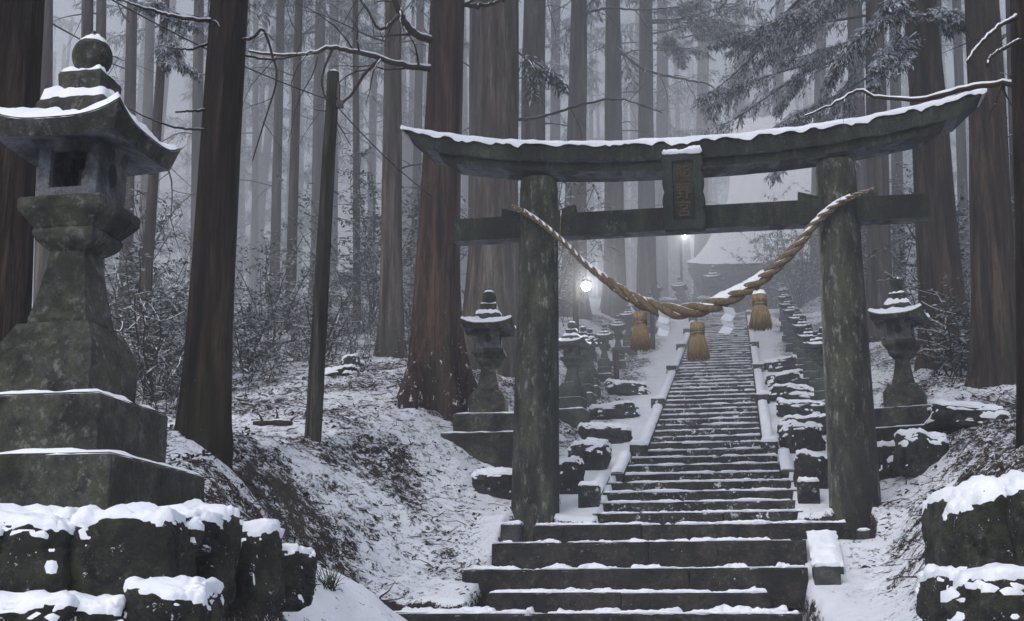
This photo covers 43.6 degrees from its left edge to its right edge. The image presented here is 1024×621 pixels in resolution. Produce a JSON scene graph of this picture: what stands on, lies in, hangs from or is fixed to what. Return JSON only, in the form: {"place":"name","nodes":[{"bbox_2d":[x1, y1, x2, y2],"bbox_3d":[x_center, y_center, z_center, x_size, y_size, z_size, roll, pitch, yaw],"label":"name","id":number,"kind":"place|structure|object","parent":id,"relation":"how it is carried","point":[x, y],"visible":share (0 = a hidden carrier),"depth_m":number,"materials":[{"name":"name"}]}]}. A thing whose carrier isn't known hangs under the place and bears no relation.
{"place":"outdoors","nodes":[
{"label":"outdoors","id":0,"kind":"place"},
{"bbox_2d":[32,286,1023,620],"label":"ground","id":1,"kind":"structure","parent":0,"point":[858,594],"depth_m":12.76,"materials":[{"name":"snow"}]},
{"bbox_2d":[0,0,44,341],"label":"cedar tree","id":2,"kind":"object","parent":1,"relation":"on","point":[21,33],"visible":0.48,"depth_m":8.94,"materials":[{"name":"brown plant"}]},
{"bbox_2d":[81,0,127,185],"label":"cedar tree","id":3,"kind":"object","parent":1,"relation":"on","point":[87,17],"visible":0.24,"depth_m":23.82,"materials":[{"name":"brown plant"}]},
{"bbox_2d":[34,189,190,333],"bbox_3d":[-8.559,-1.034,26.686,4.107,3.377,3.117,12,-18,-42],"label":"evergreen shrub","id":4,"kind":"object","parent":1,"relation":"on","point":[122,269],"visible":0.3,"depth_m":27.15,"materials":[{"name":"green plant"}]},
{"bbox_2d":[106,0,137,333],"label":"cedar tree","id":5,"kind":"object","parent":1,"relation":"on","point":[130,57],"visible":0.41,"depth_m":28.86,"materials":[{"name":"brown plant"}]},
{"bbox_2d":[33,0,252,304],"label":"cedar tree","id":6,"kind":"object","parent":1,"relation":"on","point":[41,255],"visible":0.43,"depth_m":25.70,"materials":[{"name":"brown plant"}]},
{"bbox_2d":[103,183,192,349],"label":"evergreen shrub","id":7,"kind":"object","parent":1,"relation":"on","point":[154,279],"visible":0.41,"depth_m":22.38,"materials":[{"name":"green plant"}]},
{"bbox_2d":[0,498,317,620],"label":"dry stone wall","id":8,"kind":"structure","parent":1,"relation":"on","point":[194,559],"depth_m":4.74,"materials":[{"name":"stone"}]},
{"bbox_2d":[0,31,204,509],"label":"stone lantern","id":9,"kind":"object","parent":8,"relation":"on","point":[79,427],"visible":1,"depth_m":5.58,"materials":[{"name":"stone"}]},
{"bbox_2d":[72,0,255,303],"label":"cedar tree","id":10,"kind":"object","parent":1,"relation":"on","point":[149,36],"visible":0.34,"depth_m":40.84,"materials":[{"name":"brown plant"}]},
{"bbox_2d":[53,0,277,274],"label":"cedar tree","id":11,"kind":"object","parent":1,"relation":"on","point":[100,13],"visible":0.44,"depth_m":27.18,"materials":[{"name":"brown plant"}]},
{"bbox_2d":[130,0,203,366],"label":"cedar tree","id":12,"kind":"object","parent":1,"relation":"on","point":[165,36],"visible":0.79,"depth_m":21.15,"materials":[{"name":"brown plant"}]},
{"bbox_2d":[107,238,251,387],"bbox_3d":[-5.132,0.154,19.531,2.462,2.798,2.632,1,-13,-3],"label":"evergreen shrub","id":13,"kind":"object","parent":1,"relation":"on","point":[167,323],"visible":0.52,"depth_m":19.32,"materials":[{"name":"grey plant"}]},
{"bbox_2d":[109,289,251,399],"bbox_3d":[-4.967,0.533,17.655,2.158,1.776,1.989,-7,-15,28],"label":"evergreen shrub","id":14,"kind":"object","parent":1,"relation":"on","point":[159,382],"visible":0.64,"depth_m":17.28,"materials":[{"name":"green plant"}]},
{"bbox_2d":[117,0,321,469],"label":"cedar tree","id":15,"kind":"object","parent":1,"relation":"on","point":[204,415],"visible":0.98,"depth_m":10.91,"materials":[{"name":"brown plant"}]},
{"bbox_2d":[181,282,307,372],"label":"evergreen shrub","id":16,"kind":"object","parent":1,"relation":"on","point":[247,349],"visible":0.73,"depth_m":20.49,"materials":[{"name":"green plant"}]},
{"bbox_2d":[161,0,347,279],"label":"cedar tree","id":17,"kind":"object","parent":1,"relation":"on","point":[197,87],"visible":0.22,"depth_m":35.25,"materials":[{"name":"brown plant"}]},
{"bbox_2d":[167,0,348,297],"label":"cedar tree","id":18,"kind":"object","parent":1,"relation":"on","point":[257,114],"visible":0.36,"depth_m":53.07,"materials":[{"name":"grey plant"}]},
{"bbox_2d":[247,0,304,329],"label":"cedar tree","id":19,"kind":"object","parent":1,"relation":"on","point":[293,181],"visible":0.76,"depth_m":29.56,"materials":[{"name":"brown plant"}]},
{"bbox_2d":[239,0,345,311],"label":"cedar tree","id":20,"kind":"object","parent":1,"relation":"on","point":[276,165],"visible":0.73,"depth_m":35.93,"materials":[{"name":"plant"}]},
{"bbox_2d":[234,214,355,346],"bbox_3d":[-4.397,-0.486,24.602,2.338,2.533,3.080,11,-17,-38],"label":"evergreen shrub","id":21,"kind":"object","parent":1,"relation":"on","point":[276,292],"visible":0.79,"depth_m":24.65,"materials":[{"name":"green plant"}]},
{"bbox_2d":[256,248,353,336],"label":"evergreen shrub","id":22,"kind":"object","parent":1,"relation":"on","point":[302,296],"visible":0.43,"depth_m":26.65,"materials":[{"name":"green plant"}]},
{"bbox_2d":[264,266,362,356],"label":"evergreen shrub","id":23,"kind":"object","parent":1,"relation":"on","point":[333,331],"visible":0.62,"depth_m":22.42,"materials":[{"name":"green plant"}]},
{"bbox_2d":[245,0,384,300],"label":"cedar tree","id":24,"kind":"object","parent":1,"relation":"on","point":[318,121],"visible":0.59,"depth_m":40.98,"materials":[{"name":"grey plant"}]},
{"bbox_2d":[258,214,380,322],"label":"evergreen shrub","id":25,"kind":"object","parent":1,"relation":"on","point":[338,281],"visible":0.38,"depth_m":30.97,"materials":[{"name":"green plant"}]},
{"bbox_2d":[304,69,343,441],"bbox_3d":[-2.055,-0.521,14.009,0.304,4.525,0.183,3,-14,-11],"label":"utility pole","id":26,"kind":"object","parent":1,"relation":"on","point":[316,370],"visible":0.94,"depth_m":13.92,"materials":[{"name":"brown wood"}]},
{"bbox_2d":[315,558,346,590],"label":"grass tuft","id":27,"kind":"object","parent":1,"relation":"on","point":[331,583],"visible":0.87,"depth_m":7.32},
{"bbox_2d":[325,364,361,375],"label":"boulder","id":28,"kind":"object","parent":1,"relation":"on","point":[348,369],"visible":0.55,"depth_m":19.58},
{"bbox_2d":[275,141,420,326],"bbox_3d":[-3.150,-1.784,29.977,3.813,4.625,3.514,-9,-16,34],"label":"evergreen shrub","id":29,"kind":"object","parent":1,"relation":"on","point":[369,275],"visible":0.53,"depth_m":29.87,"materials":[{"name":"grey plant"}]},
{"bbox_2d":[271,0,425,298],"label":"cedar tree","id":30,"kind":"object","parent":1,"relation":"on","point":[332,14],"visible":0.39,"depth_m":47.32,"materials":[{"name":"grey plant"}]},
{"bbox_2d":[287,0,427,300],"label":"cedar tree","id":31,"kind":"object","parent":1,"relation":"on","point":[372,117],"visible":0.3,"depth_m":55.12,"materials":[{"name":"grey plant"}]},
{"bbox_2d":[299,0,421,357],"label":"cedar tree","id":32,"kind":"object","parent":1,"relation":"on","point":[391,288],"visible":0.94,"depth_m":22.90,"materials":[{"name":"grey plant"}]},
{"bbox_2d":[243,0,505,421],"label":"cedar tree","id":33,"kind":"object","parent":1,"relation":"on","point":[439,377],"visible":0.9,"depth_m":16.38,"materials":[{"name":"red plant"}]},
{"bbox_2d":[352,0,429,323],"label":"cedar tree","id":34,"kind":"object","parent":1,"relation":"on","point":[356,142],"visible":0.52,"depth_m":31.86,"materials":[{"name":"plant"}]},
{"bbox_2d":[332,178,470,325],"bbox_3d":[-2.397,-0.974,28.177,4.107,3.377,3.117,-12,-18,42],"label":"evergreen shrub","id":35,"kind":"object","parent":1,"relation":"on","point":[408,298],"visible":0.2,"depth_m":27.97,"materials":[{"name":"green plant"}]},
{"bbox_2d":[329,0,520,300],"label":"cedar tree","id":36,"kind":"object","parent":1,"relation":"on","point":[418,105],"visible":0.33,"depth_m":43.10,"materials":[{"name":"grey plant"}]},
{"bbox_2d":[462,0,480,217],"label":"cedar tree","id":37,"kind":"object","parent":1,"relation":"on","point":[474,34],"visible":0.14,"depth_m":28.89,"materials":[{"name":"plant"}]},
{"bbox_2d":[440,288,515,467],"bbox_3d":[-0.281,0.882,15.617,1.024,2.384,1.025,-1,-13,6],"label":"stone lantern","id":38,"kind":"object","parent":1,"relation":"on","point":[482,431],"visible":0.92,"depth_m":15.34,"materials":[{"name":"stone"}]},
{"bbox_2d":[470,466,511,499],"bbox_3d":[-0.148,1.930,14.243,0.609,0.397,0.525,-2,-14,10],"label":"boulder","id":39,"kind":"object","parent":1,"relation":"on","point":[492,481],"visible":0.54,"depth_m":14.03,"materials":[{"name":"stone"}]},
{"bbox_2d":[501,520,523,541],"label":"kerb stone","id":40,"kind":"object","parent":1,"relation":"on","point":[513,531],"visible":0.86,"depth_m":12.51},
{"bbox_2d":[32,0,1009,302],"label":"forest","id":41,"kind":"object","parent":1,"relation":"on","point":[264,162],"visible":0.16,"depth_m":72.65,"materials":[{"name":"grey wood"}]},
{"bbox_2d":[460,182,623,315],"bbox_3d":[0.181,-0.983,26.028,4.107,3.377,3.117,-6,-15,25],"label":"evergreen shrub","id":42,"kind":"object","parent":1,"relation":"on","point":[561,249],"visible":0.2,"depth_m":25.73,"materials":[{"name":"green plant"}]},
{"bbox_2d":[519,0,578,186],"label":"cedar tree","id":43,"kind":"object","parent":1,"relation":"on","point":[534,24],"visible":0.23,"depth_m":29.96,"materials":[{"name":"plant"}]},
{"bbox_2d":[106,254,1014,412],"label":"undergrowth","id":44,"kind":"object","parent":1,"relation":"on","point":[252,373],"visible":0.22,"depth_m":21.79,"materials":[{"name":"grey plant"}]},
{"bbox_2d":[519,0,604,289],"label":"cedar tree","id":45,"kind":"object","parent":1,"relation":"on","point":[555,65],"visible":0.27,"depth_m":51.49,"materials":[{"name":"plant"}]},
{"bbox_2d":[462,0,676,376],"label":"cedar tree","id":46,"kind":"object","parent":1,"relation":"on","point":[494,268],"visible":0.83,"depth_m":20.83,"materials":[{"name":"grey plant"}]},
{"bbox_2d":[559,455,584,493],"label":"boulder","id":47,"kind":"object","parent":1,"relation":"on","point":[571,472],"visible":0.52,"depth_m":14.14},
{"bbox_2d":[559,320,591,428],"bbox_3d":[0.904,0.997,19.084,0.493,1.754,0.493,-4,-14,17],"label":"stone lantern","id":48,"kind":"object","parent":1,"relation":"on","point":[574,412],"visible":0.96,"depth_m":18.96,"materials":[{"name":"stone"}]},
{"bbox_2d":[572,240,591,331],"bbox_3d":[1.157,0.214,20.969,0.333,3.148,0.195,-2,-14,10],"label":"street lamp","id":49,"kind":"object","parent":1,"relation":"on","point":[586,282],"visible":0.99,"depth_m":21.09,"materials":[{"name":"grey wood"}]},
{"bbox_2d":[578,325,597,407],"bbox_3d":[1.159,0.952,20.739,0.412,1.466,0.412,-4,-14,15],"label":"stone lantern","id":50,"kind":"object","parent":1,"relation":"on","point":[586,378],"visible":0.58,"depth_m":20.65,"materials":[{"name":"stone"}]},
{"bbox_2d":[568,439,610,470],"bbox_3d":[0.934,1.813,15.601,0.537,0.480,0.397,-2,-14,10],"label":"boulder","id":51,"kind":"object","parent":1,"relation":"on","point":[594,455],"visible":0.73,"depth_m":15.44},
{"bbox_2d":[586,327,601,398],"bbox_3d":[1.340,0.946,21.974,0.378,1.346,0.378,-3,-14,12],"label":"stone lantern","id":52,"kind":"object","parent":1,"relation":"on","point":[594,373],"visible":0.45,"depth_m":21.90,"materials":[{"name":"stone"}]},
{"bbox_2d":[519,0,679,319],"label":"cedar tree","id":53,"kind":"object","parent":1,"relation":"on","point":[577,92],"visible":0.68,"depth_m":32.84,"materials":[{"name":"grey plant"}]},
{"bbox_2d":[594,324,613,381],"bbox_3d":[1.732,0.851,23.949,0.354,1.260,0.354,-2,-14,10],"label":"stone lantern","id":54,"kind":"object","parent":1,"relation":"on","point":[604,335],"visible":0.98,"depth_m":23.87,"materials":[{"name":"stone"}]},
{"bbox_2d":[577,422,632,443],"bbox_3d":[1.270,1.707,17.478,0.772,0.366,0.602,-2,-14,10],"label":"boulder","id":55,"kind":"object","parent":1,"relation":"on","point":[616,433],"visible":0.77,"depth_m":17.23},
{"bbox_2d":[587,400,639,419],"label":"boulder","id":56,"kind":"object","parent":1,"relation":"on","point":[621,409],"visible":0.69,"depth_m":19.40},
{"bbox_2d":[609,315,626,368],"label":"stone lantern","id":57,"kind":"object","parent":1,"relation":"on","point":[617,326],"visible":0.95,"depth_m":26.08,"materials":[{"name":"stone"}]},
{"bbox_2d":[394,519,848,620],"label":"stone steps","id":58,"kind":"structure","parent":1,"relation":"on","point":[752,570],"depth_m":11.34,"materials":[{"name":"stone"}]},
{"bbox_2d":[604,378,650,395],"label":"boulder","id":59,"kind":"object","parent":1,"relation":"on","point":[621,387],"visible":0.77,"depth_m":22.02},
{"bbox_2d":[619,305,636,355],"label":"stone lantern","id":60,"kind":"object","parent":1,"relation":"on","point":[627,316],"visible":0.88,"depth_m":28.59,"materials":[{"name":"stone"}]},
{"bbox_2d":[546,0,740,321],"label":"cedar tree","id":61,"kind":"object","parent":1,"relation":"on","point":[613,304],"visible":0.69,"depth_m":36.00,"materials":[{"name":"grey plant"}]},
{"bbox_2d":[587,0,729,297],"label":"cedar tree","id":62,"kind":"object","parent":1,"relation":"on","point":[662,125],"visible":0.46,"depth_m":55.03,"materials":[{"name":"grey plant"}]},
{"bbox_2d":[566,0,771,320],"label":"cedar tree","id":63,"kind":"object","parent":1,"relation":"on","point":[646,281],"visible":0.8,"depth_m":38.42,"materials":[{"name":"grey plant"}]},
{"bbox_2d":[400,88,986,541],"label":"torii gate","id":64,"kind":"structure","parent":1,"relation":"on","point":[830,152],"depth_m":13.32,"materials":[{"name":"stone"}]},
{"bbox_2d":[512,187,873,320],"bbox_3d":[1.852,-0.539,13.258,3.757,1.370,0.396,-3,-14,12],"label":"sacred rope","id":65,"kind":"object","parent":64,"relation":"hanging from","point":[739,292],"visible":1,"depth_m":13.04,"materials":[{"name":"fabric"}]},
{"bbox_2d":[630,311,651,351],"bbox_3d":[1.315,0.171,13.145,0.224,0.486,0.229,-2,-14,10],"label":"straw tassel","id":66,"kind":"object","parent":65,"relation":"hanging from","point":[640,338],"visible":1,"depth_m":13.08,"materials":[{"name":"plant"}]},
{"bbox_2d":[686,322,709,361],"bbox_3d":[1.886,0.273,13.015,0.241,0.481,0.241,-2,-14,10],"label":"straw tassel","id":67,"kind":"object","parent":65,"relation":"hanging from","point":[697,348],"visible":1,"depth_m":12.95,"materials":[{"name":"plant"}]},
{"bbox_2d":[718,306,736,333],"bbox_3d":[2.179,0.102,12.956,0.191,0.292,0.036,-2,-14,10],"label":"paper streamer","id":68,"kind":"object","parent":65,"relation":"hanging from","point":[728,316],"visible":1,"depth_m":12.95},
{"bbox_2d":[749,289,772,331],"bbox_3d":[2.513,-0.029,12.969,0.241,0.458,0.243,-2,-14,10],"label":"straw tassel","id":69,"kind":"object","parent":65,"relation":"hanging from","point":[760,318],"visible":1,"depth_m":12.91,"materials":[{"name":"plant"}]},
{"bbox_2d":[578,309,819,528],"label":"stone staircase","id":70,"kind":"structure","parent":1,"relation":"on","point":[704,447],"depth_m":15.90,"materials":[{"name":"stone"}]},
{"bbox_2d":[693,0,708,296],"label":"cedar tree","id":71,"kind":"object","parent":1,"relation":"on","point":[700,241],"visible":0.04,"depth_m":61.58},
{"bbox_2d":[703,265,723,312],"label":"stone lantern","id":72,"kind":"object","parent":1,"relation":"on","point":[711,278],"visible":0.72,"depth_m":42.72,"materials":[{"name":"stone"}]},
{"bbox_2d":[733,0,744,118],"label":"cedar tree","id":73,"kind":"object","parent":1,"relation":"on","point":[738,108],"visible":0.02,"depth_m":64.27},
{"bbox_2d":[720,232,812,308],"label":"evergreen shrub","id":74,"kind":"object","parent":1,"relation":"on","point":[775,294],"visible":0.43,"depth_m":43.20,"materials":[{"name":"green plant"}]},
{"bbox_2d":[772,0,784,115],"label":"cedar tree","id":75,"kind":"object","parent":1,"relation":"on","point":[780,79],"visible":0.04,"depth_m":53.53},
{"bbox_2d":[763,355,796,371],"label":"boulder","id":76,"kind":"object","parent":1,"relation":"on","point":[779,364],"visible":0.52,"depth_m":24.14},
{"bbox_2d":[764,368,802,386],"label":"boulder","id":77,"kind":"object","parent":1,"relation":"on","point":[794,376],"visible":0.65,"depth_m":22.05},
{"bbox_2d":[749,182,819,308],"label":"evergreen shrub","id":78,"kind":"object","parent":1,"relation":"on","point":[799,288],"visible":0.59,"depth_m":39.30,"materials":[{"name":"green plant"}]},
{"bbox_2d":[687,111,892,309],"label":"shrine hall","id":79,"kind":"structure","parent":1,"relation":"on","point":[751,188],"depth_m":47.68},
{"bbox_2d":[690,0,892,342],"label":"cedar tree","id":80,"kind":"object","parent":1,"relation":"on","point":[781,28],"visible":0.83,"depth_m":26.89,"materials":[{"name":"grey plant"}]},
{"bbox_2d":[769,383,813,400],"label":"boulder","id":81,"kind":"object","parent":1,"relation":"on","point":[787,391],"visible":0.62,"depth_m":20.18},
{"bbox_2d":[782,300,801,351],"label":"stone lantern","id":82,"kind":"object","parent":1,"relation":"on","point":[789,311],"visible":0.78,"depth_m":27.57,"materials":[{"name":"stone"}]},
{"bbox_2d":[775,397,825,416],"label":"boulder","id":83,"kind":"object","parent":1,"relation":"on","point":[785,407],"visible":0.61,"depth_m":18.53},
{"bbox_2d":[777,413,825,433],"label":"boulder","id":84,"kind":"object","parent":1,"relation":"on","point":[819,419],"visible":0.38,"depth_m":17.07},
{"bbox_2d":[778,421,825,453],"bbox_3d":[3.634,1.634,16.051,0.594,0.475,0.457,-2,-14,10],"label":"boulder","id":85,"kind":"object","parent":1,"relation":"on","point":[793,437],"visible":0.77,"depth_m":15.87,"materials":[{"name":"stone"}]},
{"bbox_2d":[792,314,812,368],"bbox_3d":[5.399,0.675,23.683,0.354,1.260,0.354,-5,-14,19],"label":"stone lantern","id":86,"kind":"object","parent":1,"relation":"on","point":[799,327],"visible":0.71,"depth_m":23.62,"materials":[{"name":"stone"}]},
{"bbox_2d":[797,323,813,385],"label":"stone lantern","id":87,"kind":"object","parent":1,"relation":"on","point":[806,336],"visible":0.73,"depth_m":21.94,"materials":[{"name":"stone"}]},
{"bbox_2d":[793,448,827,488],"bbox_3d":[3.292,1.781,13.970,0.452,0.536,0.354,-2,-14,10],"label":"boulder","id":88,"kind":"object","parent":1,"relation":"on","point":[809,463],"visible":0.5,"depth_m":13.85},
{"bbox_2d":[806,327,824,401],"bbox_3d":[4.668,0.950,19.096,0.415,1.477,0.415,-7,-15,28],"label":"stone lantern","id":89,"kind":"object","parent":1,"relation":"on","point":[816,345],"visible":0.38,"depth_m":19.05,"materials":[{"name":"stone"}]},
{"bbox_2d":[807,23,825,301],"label":"cedar tree","id":90,"kind":"object","parent":1,"relation":"on","point":[819,77],"visible":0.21,"depth_m":44.18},
{"bbox_2d":[780,0,866,293],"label":"cedar tree","id":91,"kind":"object","parent":1,"relation":"on","point":[852,26],"visible":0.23,"depth_m":33.04,"materials":[{"name":"plant"}]},
{"bbox_2d":[806,529,843,573],"bbox_3d":[2.833,2.295,11.566,0.288,0.669,0.800,-2,-14,10],"label":"kerb stone","id":92,"kind":"object","parent":1,"relation":"on","point":[823,544],"visible":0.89,"depth_m":11.57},
{"bbox_2d":[812,558,840,584],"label":"kerb stone","id":93,"kind":"object","parent":1,"relation":"on","point":[826,572],"visible":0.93,"depth_m":10.82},
{"bbox_2d":[802,3,966,292],"bbox_3d":[10.815,-11.820,38.230,6.246,25.500,8.025,8,-15,-29],"label":"cedar tree","id":94,"kind":"object","parent":1,"relation":"on","point":[895,90],"visible":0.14,"depth_m":36.09,"materials":[{"name":"grey plant"}]},
{"bbox_2d":[877,440,899,480],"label":"boulder","id":95,"kind":"object","parent":1,"relation":"on","point":[885,449],"visible":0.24,"depth_m":13.83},
{"bbox_2d":[820,0,969,371],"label":"cedar tree","id":96,"kind":"object","parent":1,"relation":"on","point":[914,51],"visible":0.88,"depth_m":19.60,"materials":[{"name":"brown plant"}]},
{"bbox_2d":[867,277,940,441],"bbox_3d":[4.721,0.781,15.436,1.167,2.454,1.168,-6,-15,25],"label":"stone lantern","id":97,"kind":"object","parent":1,"relation":"on","point":[898,316],"visible":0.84,"depth_m":15.31,"materials":[{"name":"stone"}]},
{"bbox_2d":[800,0,1007,297],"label":"cedar tree","id":98,"kind":"object","parent":1,"relation":"on","point":[961,155],"visible":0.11,"depth_m":34.84,"materials":[{"name":"plant"}]},
{"bbox_2d":[805,0,1023,448],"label":"cedar tree","id":99,"kind":"object","parent":1,"relation":"on","point":[1015,20],"visible":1,"depth_m":11.08,"materials":[{"name":"brown plant"}]},
{"bbox_2d":[861,161,969,300],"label":"evergreen shrub","id":100,"kind":"object","parent":1,"relation":"on","point":[897,246],"visible":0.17,"depth_m":27.93,"materials":[{"name":"green plant"}]},
{"bbox_2d":[869,264,970,379],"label":"evergreen shrub","id":101,"kind":"object","parent":1,"relation":"on","point":[960,338],"visible":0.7,"depth_m":18.39,"materials":[{"name":"grey plant"}]},
{"bbox_2d":[892,428,948,476],"bbox_3d":[4.361,1.542,13.611,0.589,0.596,0.451,5,-14,-21],"label":"boulder","id":102,"kind":"object","parent":1,"relation":"on","point":[915,450],"visible":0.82,"depth_m":13.44,"materials":[{"name":"stone"}]},
{"bbox_2d":[863,151,1014,329],"bbox_3d":[7.907,-0.836,21.495,3.117,3.377,4.107,7,-15,-27],"label":"evergreen shrub","id":103,"kind":"object","parent":1,"relation":"on","point":[964,270],"visible":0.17,"depth_m":22.07,"materials":[{"name":"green plant"}]},
{"bbox_2d":[924,399,1010,431],"bbox_3d":[5.090,1.194,14.313,0.915,0.367,0.702,-2,-14,10],"label":"boulder","id":104,"kind":"object","parent":1,"relation":"on","point":[946,415],"visible":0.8,"depth_m":14.05,"materials":[{"name":"stone"}]},
{"bbox_2d":[915,469,1023,620],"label":"dry stone wall","id":105,"kind":"structure","parent":1,"relation":"on","point":[972,528],"depth_m":5.96,"materials":[{"name":"stone"}]},
{"bbox_2d":[964,0,1015,387],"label":"cedar tree","id":106,"kind":"object","parent":1,"relation":"on","point":[993,310],"visible":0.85,"depth_m":17.35,"materials":[{"name":"brown plant"}]},
{"bbox_2d":[1002,0,1014,250],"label":"cedar tree","id":107,"kind":"object","parent":1,"relation":"on","point":[1007,35],"visible":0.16,"depth_m":23.46,"materials":[{"name":"plant"}]},
{"bbox_2d":[53,0,1006,300],"label":"sky","id":108,"kind":"structure","parent":0,"point":[61,8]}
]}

